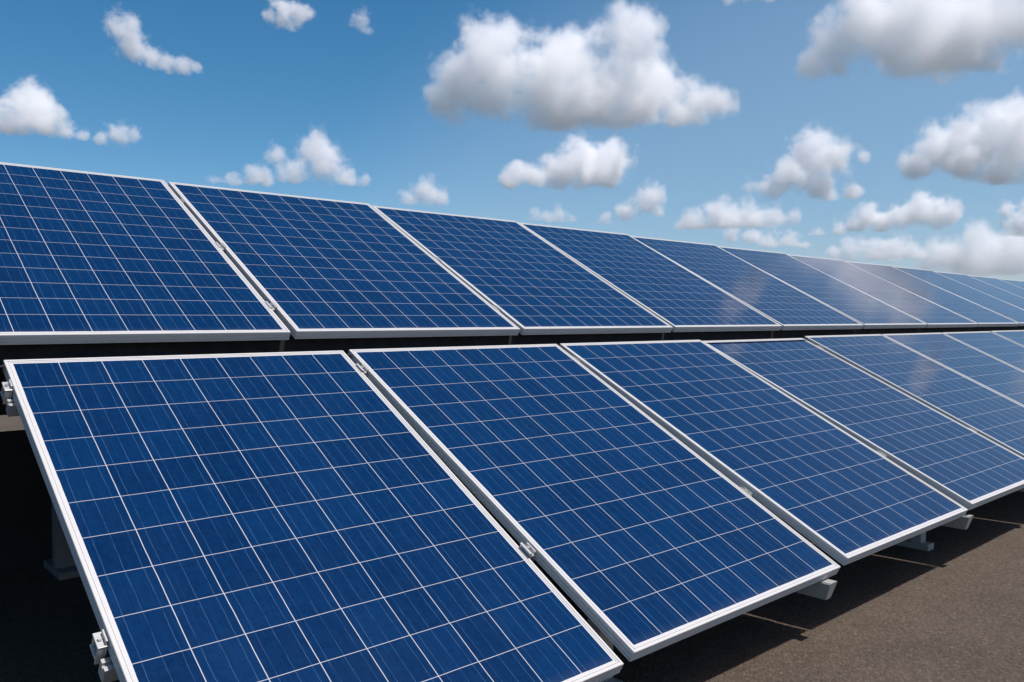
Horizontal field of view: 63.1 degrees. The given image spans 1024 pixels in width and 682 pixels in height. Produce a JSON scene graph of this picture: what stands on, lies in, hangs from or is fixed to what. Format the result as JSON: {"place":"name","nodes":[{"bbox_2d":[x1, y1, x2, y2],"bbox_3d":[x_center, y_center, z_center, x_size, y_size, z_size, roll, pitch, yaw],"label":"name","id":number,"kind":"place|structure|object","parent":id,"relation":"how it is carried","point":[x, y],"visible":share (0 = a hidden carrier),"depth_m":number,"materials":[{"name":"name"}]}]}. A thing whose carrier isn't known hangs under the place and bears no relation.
{"place":"outdoors","nodes":[
{"label":"outdoors","id":0,"kind":"place"},
{"bbox_2d":[0,415,1023,681],"bbox_3d":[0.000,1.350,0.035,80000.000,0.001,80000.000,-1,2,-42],"label":"ground","id":1,"kind":"structure","parent":0,"point":[948,607],"depth_m":3.67,"materials":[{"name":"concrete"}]},
{"bbox_2d":[44,199,501,580],"bbox_3d":[3.917,0.084,9.364,21.705,2.049,1.490,-1,2,-42],"label":"mounting rack","id":2,"kind":"object","parent":1,"relation":"on","point":[60,565],"visible":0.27,"depth_m":4.39,"materials":[{"name":"metal"}]},
{"bbox_2d":[0,162,290,344],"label":"solar panel","id":3,"kind":"object","parent":2,"relation":"attached to","point":[89,257],"visible":1,"depth_m":3.75,"materials":[{"name":"blue glass"}]},
{"bbox_2d":[168,182,519,338],"bbox_3d":[-0.992,-0.484,4.792,1.370,0.042,1.786,-1,31,-42],"label":"solar panel","id":4,"kind":"object","parent":2,"relation":"attached to","point":[314,268],"visible":0.97,"depth_m":4.62,"materials":[{"name":"blue glass"}]},
{"bbox_2d":[0,326,1023,366],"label":"closing strip","id":5,"kind":"object","parent":2,"relation":"attached to","point":[55,351],"visible":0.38,"depth_m":4.15,"materials":[{"name":"black metal"}]},
{"bbox_2d":[372,206,672,334],"bbox_3d":[0.044,-0.503,5.733,1.370,0.042,1.786,-1,30,-42],"label":"solar panel","id":6,"kind":"object","parent":2,"relation":"attached to","point":[526,280],"visible":0.88,"depth_m":5.59,"materials":[{"name":"blue glass"}]},
{"bbox_2d":[518,222,781,331],"bbox_3d":[1.081,-0.524,6.673,1.370,0.042,1.786,-1,30,-42],"label":"solar panel","id":7,"kind":"object","parent":2,"relation":"attached to","point":[677,297],"visible":0.89,"depth_m":6.54,"materials":[{"name":"blue glass"}]},
{"bbox_2d":[632,236,863,329],"bbox_3d":[2.117,-0.542,7.614,1.370,0.043,1.786,-1,30,-42],"label":"solar panel","id":8,"kind":"object","parent":2,"relation":"attached to","point":[786,306],"visible":0.91,"depth_m":7.50,"materials":[{"name":"blue glass"}]},
{"bbox_2d":[718,246,926,328],"bbox_3d":[3.153,-0.561,8.555,1.370,0.042,1.786,-1,29,-42],"label":"solar panel","id":9,"kind":"object","parent":2,"relation":"attached to","point":[867,311],"visible":0.88,"depth_m":8.45,"materials":[{"name":"blue glass"}]},
{"bbox_2d":[787,254,977,327],"bbox_3d":[4.190,-0.579,9.496,1.370,0.043,1.786,-1,29,-42],"label":"solar panel","id":10,"kind":"object","parent":2,"relation":"attached to","point":[930,314],"visible":0.88,"depth_m":9.40,"materials":[{"name":"blue glass"}]},
{"bbox_2d":[845,261,1019,326],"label":"solar panel","id":11,"kind":"object","parent":2,"relation":"attached to","point":[980,316],"visible":0.87,"depth_m":10.35,"materials":[{"name":"blue glass"}]},
{"bbox_2d":[892,266,1023,325],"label":"solar panel","id":12,"kind":"object","parent":2,"relation":"attached to","point":[996,305],"visible":0.88,"depth_m":11.37,"materials":[{"name":"blue glass"}]},
{"bbox_2d":[934,271,1023,309],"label":"solar panel","id":13,"kind":"object","parent":2,"relation":"attached to","point":[996,292],"visible":0.84,"depth_m":12.49,"materials":[{"name":"blue glass"}]},
{"bbox_2d":[968,275,1023,297],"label":"solar panel","id":14,"kind":"object","parent":2,"relation":"attached to","point":[1008,287],"visible":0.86,"depth_m":13.56,"materials":[{"name":"blue glass"}]},
{"bbox_2d":[1000,279,1023,288],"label":"solar panel","id":15,"kind":"object","parent":2,"relation":"attached to","point":[1020,284],"visible":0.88,"depth_m":14.54,"materials":[{"name":"blue glass"}]},
{"bbox_2d":[0,345,1023,681],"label":"mounting rack","id":16,"kind":"object","parent":1,"relation":"on","point":[820,589],"visible":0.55,"depth_m":3.02,"materials":[{"name":"metal"}]},
{"bbox_2d":[2,350,623,681],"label":"solar panel","id":17,"kind":"object","parent":16,"relation":"attached to","point":[315,516],"visible":1,"depth_m":2.67,"materials":[{"name":"blue glass"}]},
{"bbox_2d":[348,344,840,661],"bbox_3d":[0.315,0.520,3.732,1.370,0.042,1.944,-1,30,-42],"label":"solar panel","id":18,"kind":"object","parent":16,"relation":"attached to","point":[642,533],"visible":0.97,"depth_m":3.51,"materials":[{"name":"blue glass"}]},
{"bbox_2d":[559,340,967,565],"bbox_3d":[1.360,0.479,4.664,1.370,0.042,1.944,-1,29,-42],"label":"solar panel","id":19,"kind":"object","parent":16,"relation":"attached to","point":[841,496],"visible":0.94,"depth_m":4.47,"materials":[{"name":"blue glass"}]},
{"bbox_2d":[703,338,1023,509],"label":"solar panel","id":20,"kind":"object","parent":16,"relation":"attached to","point":[963,465],"visible":0.88,"depth_m":5.43,"materials":[{"name":"blue glass"}]},
{"bbox_2d":[804,334,1023,457],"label":"solar panel","id":21,"kind":"object","parent":16,"relation":"attached to","point":[988,413],"visible":0.92,"depth_m":6.54,"materials":[{"name":"blue glass"}]},
{"bbox_2d":[882,333,1023,405],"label":"solar panel","id":22,"kind":"object","parent":16,"relation":"attached to","point":[988,371],"visible":0.85,"depth_m":7.65,"materials":[{"name":"blue glass"}]},
{"bbox_2d":[942,331,1023,371],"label":"solar panel","id":23,"kind":"object","parent":16,"relation":"attached to","point":[1000,348],"visible":0.89,"depth_m":8.70,"materials":[{"name":"blue glass"}]},
{"bbox_2d":[991,330,1023,346],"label":"solar panel","id":24,"kind":"object","parent":16,"relation":"attached to","point":[1016,336],"visible":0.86,"depth_m":9.63,"materials":[{"name":"blue glass"}]},
{"bbox_2d":[0,0,1023,280],"label":"sky","id":25,"kind":"structure","parent":0,"point":[882,132],"materials":[{"name":"blue"}]}
]}

